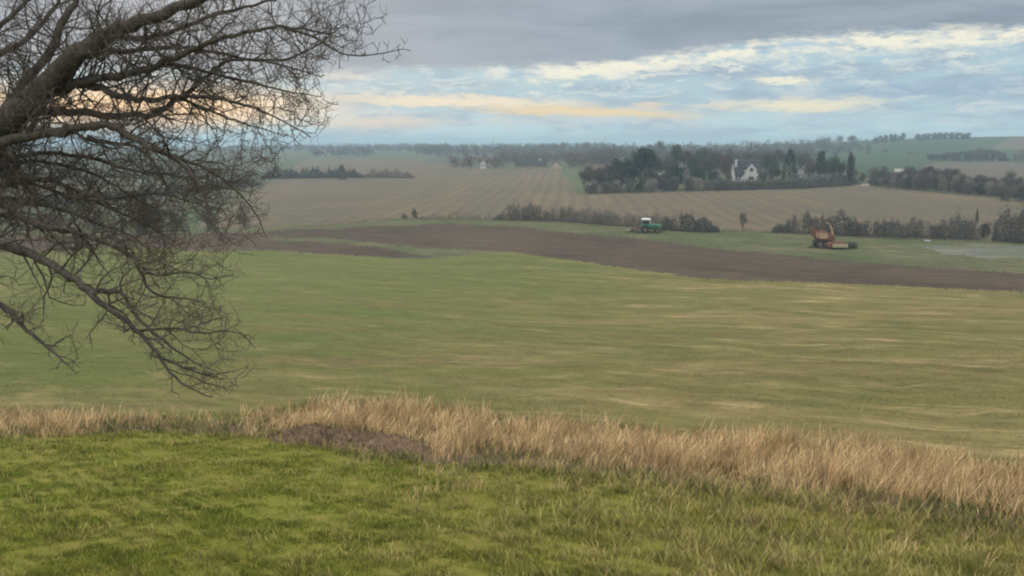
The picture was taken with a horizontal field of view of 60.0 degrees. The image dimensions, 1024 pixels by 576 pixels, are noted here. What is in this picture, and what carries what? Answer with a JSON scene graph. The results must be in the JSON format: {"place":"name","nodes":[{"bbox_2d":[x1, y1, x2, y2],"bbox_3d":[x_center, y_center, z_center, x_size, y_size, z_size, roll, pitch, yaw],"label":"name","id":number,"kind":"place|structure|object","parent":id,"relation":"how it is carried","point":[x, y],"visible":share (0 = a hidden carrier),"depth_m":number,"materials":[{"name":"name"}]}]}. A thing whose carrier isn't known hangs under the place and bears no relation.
{"place":"outdoors","nodes":[
{"label":"outdoors","id":0,"kind":"place"},
{"bbox_2d":[0,146,276,229],"bbox_3d":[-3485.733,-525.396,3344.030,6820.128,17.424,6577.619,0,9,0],"label":"hill pasture","id":1,"kind":"structure","parent":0,"point":[226,205],"depth_m":454.06,"materials":[{"name":"plant"}]},
{"bbox_2d":[0,167,256,179],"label":"hedgerow","id":2,"kind":"object","parent":1,"relation":"on","point":[238,172],"visible":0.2,"depth_m":525.12,"materials":[{"name":"plant"}]},
{"bbox_2d":[3,173,259,205],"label":"hedgerow","id":3,"kind":"object","parent":1,"relation":"on","point":[175,193],"visible":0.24,"depth_m":351.03,"materials":[{"name":"plant"}]},
{"bbox_2d":[17,144,276,176],"bbox_3d":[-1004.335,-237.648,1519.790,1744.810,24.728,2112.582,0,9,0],"label":"valley woodland","id":4,"kind":"object","parent":1,"relation":"on","point":[216,154],"visible":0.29,"depth_m":979.92,"materials":[{"name":"plant"}]},
{"bbox_2d":[129,200,169,225],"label":"bush","id":5,"kind":"object","parent":1,"relation":"on","point":[152,212],"visible":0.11,"depth_m":216.13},
{"bbox_2d":[0,246,1023,478],"bbox_3d":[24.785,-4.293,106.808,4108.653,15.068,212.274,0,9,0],"label":"pasture field","id":6,"kind":"structure","parent":0,"point":[464,282],"depth_m":66.79,"materials":[{"name":"green plant"}]},
{"bbox_2d":[0,384,1023,573],"bbox_3d":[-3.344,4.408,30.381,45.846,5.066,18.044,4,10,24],"label":"tall dry grass","id":7,"kind":"structure","parent":6,"relation":"on","point":[844,466],"depth_m":26.97,"materials":[{"name":"plant"}]},
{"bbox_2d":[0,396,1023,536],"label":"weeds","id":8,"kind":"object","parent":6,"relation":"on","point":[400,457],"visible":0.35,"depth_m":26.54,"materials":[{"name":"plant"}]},
{"bbox_2d":[0,428,1023,575],"bbox_3d":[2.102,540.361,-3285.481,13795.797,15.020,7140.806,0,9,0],"label":"lawn","id":9,"kind":"structure","parent":0,"point":[274,501],"depth_m":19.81,"materials":[{"name":"plant"}]},
{"bbox_2d":[0,0,409,397],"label":"bare tree","id":10,"kind":"object","parent":9,"relation":"on","point":[32,95],"visible":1,"depth_m":10.56,"materials":[{"name":"brown plant"}]},
{"bbox_2d":[267,423,442,455],"bbox_3d":[-5.449,5.255,30.194,7.976,1.169,2.833,3,10,19],"label":"soil heap","id":11,"kind":"object","parent":9,"relation":"on","point":[344,436],"visible":0.7,"depth_m":29.63,"materials":[{"name":"soil"}]},
{"bbox_2d":[0,223,1023,292],"bbox_3d":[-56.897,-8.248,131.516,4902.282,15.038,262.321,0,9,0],"label":"ploughed soil","id":12,"kind":"structure","parent":0,"point":[669,257],"depth_m":168.14,"materials":[{"name":"soil"}]},
{"bbox_2d":[0,216,1023,273],"bbox_3d":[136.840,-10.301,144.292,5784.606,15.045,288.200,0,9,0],"label":"grass verge","id":13,"kind":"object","parent":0,"point":[901,251],"depth_m":183.86,"materials":[{"name":"plant"}]},
{"bbox_2d":[36,209,62,224],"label":"bush","id":14,"kind":"object","parent":13,"relation":"on","point":[56,213],"visible":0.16,"depth_m":206.56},
{"bbox_2d":[79,206,106,228],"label":"bush","id":15,"kind":"object","parent":13,"relation":"on","point":[102,217],"visible":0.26,"depth_m":209.74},
{"bbox_2d":[166,211,190,230],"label":"bush","id":16,"kind":"object","parent":13,"relation":"on","point":[173,222],"visible":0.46,"depth_m":204.62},
{"bbox_2d":[199,208,220,230],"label":"bush","id":17,"kind":"object","parent":13,"relation":"on","point":[209,228],"visible":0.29,"depth_m":206.06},
{"bbox_2d":[234,202,252,227],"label":"bush","id":18,"kind":"object","parent":13,"relation":"on","point":[245,209],"visible":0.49,"depth_m":211.22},
{"bbox_2d":[320,217,480,225],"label":"dry scrub","id":19,"kind":"object","parent":13,"relation":"on","point":[389,220],"visible":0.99,"depth_m":231.60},
{"bbox_2d":[419,211,492,219],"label":"scrub","id":20,"kind":"object","parent":13,"relation":"on","point":[449,217],"visible":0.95,"depth_m":237.20,"materials":[{"name":"plant"}]},
{"bbox_2d":[493,195,565,220],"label":"hedgerow","id":21,"kind":"object","parent":13,"relation":"on","point":[536,213],"visible":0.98,"depth_m":232.94,"materials":[{"name":"plant"}]},
{"bbox_2d":[562,200,666,229],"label":"hedgerow","id":22,"kind":"object","parent":13,"relation":"on","point":[599,217],"visible":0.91,"depth_m":219.89,"materials":[{"name":"plant"}]},
{"bbox_2d":[640,218,660,232],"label":"tractor","id":23,"kind":"object","parent":13,"relation":"on","point":[646,226],"visible":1,"depth_m":200.53,"materials":[{"name":"metal"}]},
{"bbox_2d":[661,205,719,232],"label":"hedgerow","id":24,"kind":"object","parent":13,"relation":"on","point":[706,227],"visible":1,"depth_m":203.67,"materials":[{"name":"plant"}]},
{"bbox_2d":[739,210,748,230],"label":"bare tree","id":25,"kind":"object","parent":13,"relation":"on","point":[743,217],"visible":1,"depth_m":203.35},
{"bbox_2d":[625,230,932,248],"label":"rank grass","id":26,"kind":"structure","parent":13,"relation":"on","point":[810,246],"depth_m":178.29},
{"bbox_2d":[772,206,829,233],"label":"hedgerow","id":27,"kind":"object","parent":13,"relation":"on","point":[788,228],"visible":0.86,"depth_m":199.19,"materials":[{"name":"plant"}]},
{"bbox_2d":[809,222,856,248],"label":"harvester","id":28,"kind":"object","parent":13,"relation":"on","point":[822,238],"visible":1,"depth_m":175.57,"materials":[{"name":"metal"}]},
{"bbox_2d":[826,204,886,236],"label":"hedgerow","id":29,"kind":"object","parent":13,"relation":"on","point":[879,227],"visible":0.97,"depth_m":194.69,"materials":[{"name":"plant"}]},
{"bbox_2d":[853,234,983,241],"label":"dry scrub","id":30,"kind":"object","parent":13,"relation":"on","point":[916,237],"visible":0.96,"depth_m":188.06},
{"bbox_2d":[885,205,981,239],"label":"hedgerow","id":31,"kind":"object","parent":13,"relation":"on","point":[938,230],"visible":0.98,"depth_m":189.85,"materials":[{"name":"plant"}]},
{"bbox_2d":[990,195,1023,242],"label":"hedgerow","id":32,"kind":"object","parent":13,"relation":"on","point":[1010,235],"visible":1,"depth_m":183.94,"materials":[{"name":"plant"}]},
{"bbox_2d":[0,0,1023,145],"label":"sky","id":33,"kind":"structure","parent":0,"point":[619,72],"materials":[{"name":"blue"}]},
{"bbox_2d":[276,144,752,174],"bbox_3d":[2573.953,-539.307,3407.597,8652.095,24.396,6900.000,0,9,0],"label":"distant fields","id":34,"kind":"structure","parent":0,"point":[293,158],"depth_m":1061.74,"materials":[{"name":"plant"}]},
{"bbox_2d":[260,141,610,156],"bbox_3d":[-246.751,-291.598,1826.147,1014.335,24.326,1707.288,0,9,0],"label":"distant woodland","id":35,"kind":"object","parent":34,"relation":"on","point":[436,148],"visible":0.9,"depth_m":1334.12,"materials":[{"name":"plant"}]},
{"bbox_2d":[447,148,609,168],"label":"village trees","id":36,"kind":"object","parent":34,"relation":"on","point":[572,159],"visible":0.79,"depth_m":658.83,"materials":[{"name":"plant"}]},
{"bbox_2d":[515,161,546,166],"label":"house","id":37,"kind":"structure","parent":34,"relation":"on","point":[531,164],"depth_m":631.52,"materials":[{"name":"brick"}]},
{"bbox_2d":[550,160,561,168],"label":"house","id":38,"kind":"structure","parent":34,"relation":"on","point":[555,165],"depth_m":590.14,"materials":[{"name":"paint"}]},
{"bbox_2d":[558,168,590,194],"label":"meadow","id":39,"kind":"structure","parent":0,"point":[572,176],"depth_m":463.67,"materials":[{"name":"plant"}]},
{"bbox_2d":[578,165,589,185],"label":"bare tree","id":40,"kind":"object","parent":39,"relation":"on","point":[581,174],"visible":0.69,"depth_m":368.71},
{"bbox_2d":[198,157,1023,241],"bbox_3d":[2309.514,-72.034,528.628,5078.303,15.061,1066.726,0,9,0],"label":"stubble field","id":41,"kind":"structure","parent":0,"point":[442,189],"depth_m":305.45,"materials":[{"name":"plant"}]},
{"bbox_2d":[259,162,363,178],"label":"hedgerow","id":42,"kind":"object","parent":41,"relation":"on","point":[315,173],"visible":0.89,"depth_m":503.58,"materials":[{"name":"plant"}]},
{"bbox_2d":[338,165,345,179],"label":"conifer","id":43,"kind":"object","parent":41,"relation":"on","point":[343,175],"visible":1,"depth_m":480.62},
{"bbox_2d":[363,166,414,177],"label":"hedgerow","id":44,"kind":"object","parent":41,"relation":"on","point":[387,172],"visible":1,"depth_m":500.37,"materials":[{"name":"plant"}]},
{"bbox_2d":[846,152,855,185],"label":"evergreen tree","id":45,"kind":"object","parent":41,"relation":"on","point":[851,162],"visible":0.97,"depth_m":383.85,"materials":[{"name":"green plant"}]},
{"bbox_2d":[978,221,992,238],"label":"bush","id":46,"kind":"object","parent":41,"relation":"on","point":[986,230],"visible":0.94,"depth_m":190.24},
{"bbox_2d":[993,183,1011,201],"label":"bush","id":47,"kind":"object","parent":41,"relation":"on","point":[1007,188],"visible":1,"depth_m":298.25,"materials":[{"name":"plant"}]},
{"bbox_2d":[1013,182,1023,201],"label":"bush","id":48,"kind":"object","parent":41,"relation":"on","point":[1019,190],"visible":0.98,"depth_m":295.22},
{"bbox_2d":[590,164,1023,200],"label":"woodland ground","id":49,"kind":"structure","parent":0,"point":[927,190],"depth_m":365.62,"materials":[{"name":"green plant"}]},
{"bbox_2d":[585,164,597,186],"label":"bare tree","id":50,"kind":"object","parent":49,"relation":"on","point":[588,173],"visible":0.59,"depth_m":359.01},
{"bbox_2d":[587,178,598,193],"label":"bush","id":51,"kind":"object","parent":49,"relation":"on","point":[594,184],"visible":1,"depth_m":344.85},
{"bbox_2d":[589,171,603,192],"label":"bare tree","id":52,"kind":"object","parent":49,"relation":"on","point":[599,177],"visible":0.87,"depth_m":348.65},
{"bbox_2d":[600,180,612,193],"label":"bush","id":53,"kind":"object","parent":49,"relation":"on","point":[605,188],"visible":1,"depth_m":343.37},
{"bbox_2d":[603,171,615,192],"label":"bare tree","id":54,"kind":"object","parent":49,"relation":"on","point":[610,177],"visible":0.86,"depth_m":347.10,"materials":[{"name":"grey plant"}]},
{"bbox_2d":[602,163,619,190],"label":"bare tree","id":55,"kind":"object","parent":49,"relation":"on","point":[610,168],"visible":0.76,"depth_m":356.53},
{"bbox_2d":[611,179,622,192],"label":"bush","id":56,"kind":"object","parent":49,"relation":"on","point":[616,185],"visible":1,"depth_m":345.42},
{"bbox_2d":[610,157,629,186],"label":"evergreen tree","id":57,"kind":"object","parent":49,"relation":"on","point":[616,163],"visible":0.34,"depth_m":372.79,"materials":[{"name":"green plant"}]},
{"bbox_2d":[623,177,635,192],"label":"bush","id":58,"kind":"object","parent":49,"relation":"on","point":[629,184],"visible":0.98,"depth_m":344.79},
{"bbox_2d":[618,146,662,178],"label":"evergreen tree","id":59,"kind":"object","parent":49,"relation":"on","point":[643,157],"visible":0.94,"depth_m":365.64,"materials":[{"name":"green plant"}]},
{"bbox_2d":[633,176,647,191],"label":"bush","id":60,"kind":"object","parent":49,"relation":"on","point":[639,185],"visible":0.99,"depth_m":347.68,"materials":[{"name":"green plant"}]},
{"bbox_2d":[641,167,660,190],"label":"bare tree","id":61,"kind":"object","parent":49,"relation":"on","point":[648,172],"visible":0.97,"depth_m":354.48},
{"bbox_2d":[644,178,658,191],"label":"bush","id":62,"kind":"object","parent":49,"relation":"on","point":[650,186],"visible":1,"depth_m":347.07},
{"bbox_2d":[651,173,664,188],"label":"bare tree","id":63,"kind":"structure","parent":49,"relation":"on","point":[658,182],"depth_m":367.66,"materials":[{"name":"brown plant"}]},
{"bbox_2d":[658,177,672,191],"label":"bush","id":64,"kind":"object","parent":49,"relation":"on","point":[664,181],"visible":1,"depth_m":348.78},
{"bbox_2d":[659,152,676,171],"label":"bare tree","id":65,"kind":"object","parent":49,"relation":"on","point":[668,166],"visible":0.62,"depth_m":435.93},
{"bbox_2d":[668,175,679,190],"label":"bush","id":66,"kind":"object","parent":49,"relation":"on","point":[672,181],"visible":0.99,"depth_m":349.97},
{"bbox_2d":[666,144,682,170],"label":"evergreen tree","id":67,"kind":"object","parent":49,"relation":"on","point":[677,151],"visible":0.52,"depth_m":463.07,"materials":[{"name":"green plant"}]},
{"bbox_2d":[668,165,685,189],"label":"evergreen tree","id":68,"kind":"object","parent":49,"relation":"on","point":[677,171],"visible":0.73,"depth_m":358.10,"materials":[{"name":"green plant"}]},
{"bbox_2d":[677,148,696,178],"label":"bare tree","id":69,"kind":"object","parent":49,"relation":"on","point":[686,156],"visible":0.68,"depth_m":445.12,"materials":[{"name":"plant"}]},
{"bbox_2d":[681,176,694,190],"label":"bush","id":70,"kind":"object","parent":49,"relation":"on","point":[688,183],"visible":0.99,"depth_m":349.39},
{"bbox_2d":[687,155,701,172],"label":"bare tree","id":71,"kind":"object","parent":49,"relation":"on","point":[694,163],"visible":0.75,"depth_m":404.40,"materials":[{"name":"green plant"}]},
{"bbox_2d":[690,176,702,190],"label":"bush","id":72,"kind":"object","parent":49,"relation":"on","point":[697,181],"visible":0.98,"depth_m":350.42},
{"bbox_2d":[688,167,706,188],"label":"evergreen tree","id":73,"kind":"object","parent":49,"relation":"on","point":[699,173],"visible":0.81,"depth_m":358.49,"materials":[{"name":"green plant"}]},
{"bbox_2d":[693,147,715,171],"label":"evergreen tree","id":74,"kind":"object","parent":49,"relation":"on","point":[705,155],"visible":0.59,"depth_m":473.76,"materials":[{"name":"green plant"}]},
{"bbox_2d":[700,159,716,183],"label":"bare tree","id":75,"kind":"object","parent":49,"relation":"on","point":[709,166],"visible":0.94,"depth_m":390.93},
{"bbox_2d":[707,171,721,179],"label":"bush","id":76,"kind":"object","parent":49,"relation":"on","point":[711,175],"visible":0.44,"depth_m":357.94,"materials":[{"name":"green plant"}]},
{"bbox_2d":[710,151,723,170],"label":"bare tree","id":77,"kind":"object","parent":49,"relation":"on","point":[717,160],"visible":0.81,"depth_m":464.06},
{"bbox_2d":[718,152,733,177],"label":"bare tree","id":78,"kind":"object","parent":49,"relation":"on","point":[724,164],"visible":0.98,"depth_m":389.76,"materials":[{"name":"brown plant"}]},
{"bbox_2d":[725,147,742,163],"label":"bare tree","id":79,"kind":"object","parent":49,"relation":"on","point":[735,156],"visible":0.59,"depth_m":514.02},
{"bbox_2d":[730,159,762,182],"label":"white house","id":80,"kind":"structure","parent":49,"relation":"on","point":[745,169],"depth_m":409.25,"materials":[{"name":"paint"}]},
{"bbox_2d":[740,150,757,159],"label":"bare tree","id":81,"kind":"object","parent":49,"relation":"on","point":[749,155],"visible":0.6,"depth_m":552.94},
{"bbox_2d":[756,149,770,166],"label":"bare tree","id":82,"kind":"object","parent":49,"relation":"on","point":[759,157],"visible":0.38,"depth_m":553.67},
{"bbox_2d":[760,153,777,179],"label":"bare tree","id":83,"kind":"object","parent":49,"relation":"on","point":[768,162],"visible":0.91,"depth_m":438.19,"materials":[{"name":"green plant"}]},
{"bbox_2d":[767,163,781,179],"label":"bare tree","id":84,"kind":"object","parent":49,"relation":"on","point":[773,171],"visible":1,"depth_m":390.37,"materials":[{"name":"grey plant"}]},
{"bbox_2d":[771,149,786,167],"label":"bare tree","id":85,"kind":"object","parent":49,"relation":"on","point":[780,156],"visible":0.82,"depth_m":532.23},
{"bbox_2d":[701,171,862,190],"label":"hedge","id":86,"kind":"object","parent":49,"relation":"on","point":[825,181],"visible":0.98,"depth_m":357.20,"materials":[{"name":"plant"}]},
{"bbox_2d":[781,147,797,182],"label":"conifer","id":87,"kind":"object","parent":49,"relation":"on","point":[788,163],"visible":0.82,"depth_m":380.55,"materials":[{"name":"green plant"}]},
{"bbox_2d":[791,167,804,180],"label":"house","id":88,"kind":"structure","parent":49,"relation":"on","point":[800,170],"depth_m":425.69,"materials":[{"name":"paint"}]},
{"bbox_2d":[796,153,809,177],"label":"bare tree","id":89,"kind":"object","parent":49,"relation":"on","point":[805,156],"visible":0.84,"depth_m":465.33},
{"bbox_2d":[803,157,816,176],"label":"bare tree","id":90,"kind":"object","parent":49,"relation":"on","point":[812,168],"visible":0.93,"depth_m":396.47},
{"bbox_2d":[816,150,826,175],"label":"evergreen tree","id":91,"kind":"object","parent":49,"relation":"on","point":[820,162],"visible":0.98,"depth_m":387.57,"materials":[{"name":"green plant"}]},
{"bbox_2d":[826,154,849,176],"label":"bare tree","id":92,"kind":"object","parent":49,"relation":"on","point":[836,165],"visible":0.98,"depth_m":382.24,"materials":[{"name":"grey plant"}]},
{"bbox_2d":[867,175,881,185],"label":"bush","id":93,"kind":"object","parent":49,"relation":"on","point":[872,178],"visible":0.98,"depth_m":391.93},
{"bbox_2d":[882,173,894,186],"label":"bush","id":94,"kind":"object","parent":49,"relation":"on","point":[887,179],"visible":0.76,"depth_m":381.97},
{"bbox_2d":[888,175,897,186],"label":"bush","id":95,"kind":"object","parent":49,"relation":"on","point":[892,182],"visible":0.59,"depth_m":378.07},
{"bbox_2d":[897,174,908,188],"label":"bush","id":96,"kind":"object","parent":49,"relation":"on","point":[901,184],"visible":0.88,"depth_m":368.91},
{"bbox_2d":[903,173,915,188],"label":"bush","id":97,"kind":"object","parent":49,"relation":"on","point":[908,180],"visible":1,"depth_m":364.35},
{"bbox_2d":[909,173,920,188],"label":"bush","id":98,"kind":"object","parent":49,"relation":"on","point":[915,181],"visible":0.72,"depth_m":364.06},
{"bbox_2d":[914,172,929,189],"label":"bush","id":99,"kind":"object","parent":49,"relation":"on","point":[924,180],"visible":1,"depth_m":358.64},
{"bbox_2d":[914,167,931,187],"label":"bare tree","id":100,"kind":"object","parent":49,"relation":"on","point":[926,169],"visible":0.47,"depth_m":375.18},
{"bbox_2d":[925,172,935,188],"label":"bush","id":101,"kind":"object","parent":49,"relation":"on","point":[930,177],"visible":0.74,"depth_m":362.54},
{"bbox_2d":[931,174,940,190],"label":"bush","id":102,"kind":"object","parent":49,"relation":"on","point":[935,183],"visible":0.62,"depth_m":358.24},
{"bbox_2d":[936,174,948,191],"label":"bush","id":103,"kind":"object","parent":49,"relation":"on","point":[942,185],"visible":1,"depth_m":347.19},
{"bbox_2d":[944,168,961,189],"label":"bare tree","id":104,"kind":"object","parent":49,"relation":"on","point":[954,172],"visible":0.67,"depth_m":363.45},
{"bbox_2d":[951,177,965,193],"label":"bush","id":105,"kind":"object","parent":49,"relation":"on","point":[959,185],"visible":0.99,"depth_m":339.71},
{"bbox_2d":[963,183,976,193],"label":"bush","id":106,"kind":"object","parent":49,"relation":"on","point":[968,189],"visible":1,"depth_m":335.23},
{"bbox_2d":[972,181,988,194],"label":"bush","id":107,"kind":"object","parent":49,"relation":"on","point":[980,188],"visible":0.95,"depth_m":333.07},
{"bbox_2d":[986,180,996,195],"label":"bush","id":108,"kind":"object","parent":49,"relation":"on","point":[990,184],"visible":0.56,"depth_m":328.37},
{"bbox_2d":[1004,170,1016,180],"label":"bush","id":109,"kind":"object","parent":49,"relation":"on","point":[1011,175],"visible":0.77,"depth_m":426.06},
{"bbox_2d":[1009,176,1023,185],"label":"bare tree","id":110,"kind":"object","parent":49,"relation":"on","point":[1015,182],"visible":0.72,"depth_m":336.96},
{"bbox_2d":[754,136,1023,181],"bbox_3d":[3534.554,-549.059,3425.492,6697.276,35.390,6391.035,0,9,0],"label":"green hill","id":111,"kind":"structure","parent":0,"point":[896,156],"depth_m":979.06,"materials":[{"name":"plant"}]},
{"bbox_2d":[588,135,879,166],"bbox_3d":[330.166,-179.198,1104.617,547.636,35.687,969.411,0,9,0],"label":"hill woodland","id":112,"kind":"object","parent":111,"relation":"on","point":[612,154],"visible":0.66,"depth_m":999.08,"materials":[{"name":"plant"}]},
{"bbox_2d":[975,148,984,160],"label":"tree","id":113,"kind":"object","parent":111,"relation":"on","point":[979,154],"visible":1,"depth_m":792.96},
{"bbox_2d":[984,148,995,160],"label":"tree","id":114,"kind":"object","parent":111,"relation":"on","point":[987,154],"visible":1,"depth_m":785.17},
{"bbox_2d":[921,136,1023,180],"bbox_3d":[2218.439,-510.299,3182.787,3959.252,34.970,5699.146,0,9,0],"label":"brown field","id":115,"kind":"structure","parent":0,"point":[990,169],"depth_m":670.05,"materials":[{"name":"soil"}]},
{"bbox_2d":[921,243,1023,259],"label":"pond","id":116,"kind":"structure","parent":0,"point":[988,250],"depth_m":171.08,"materials":[{"name":"liquid"}]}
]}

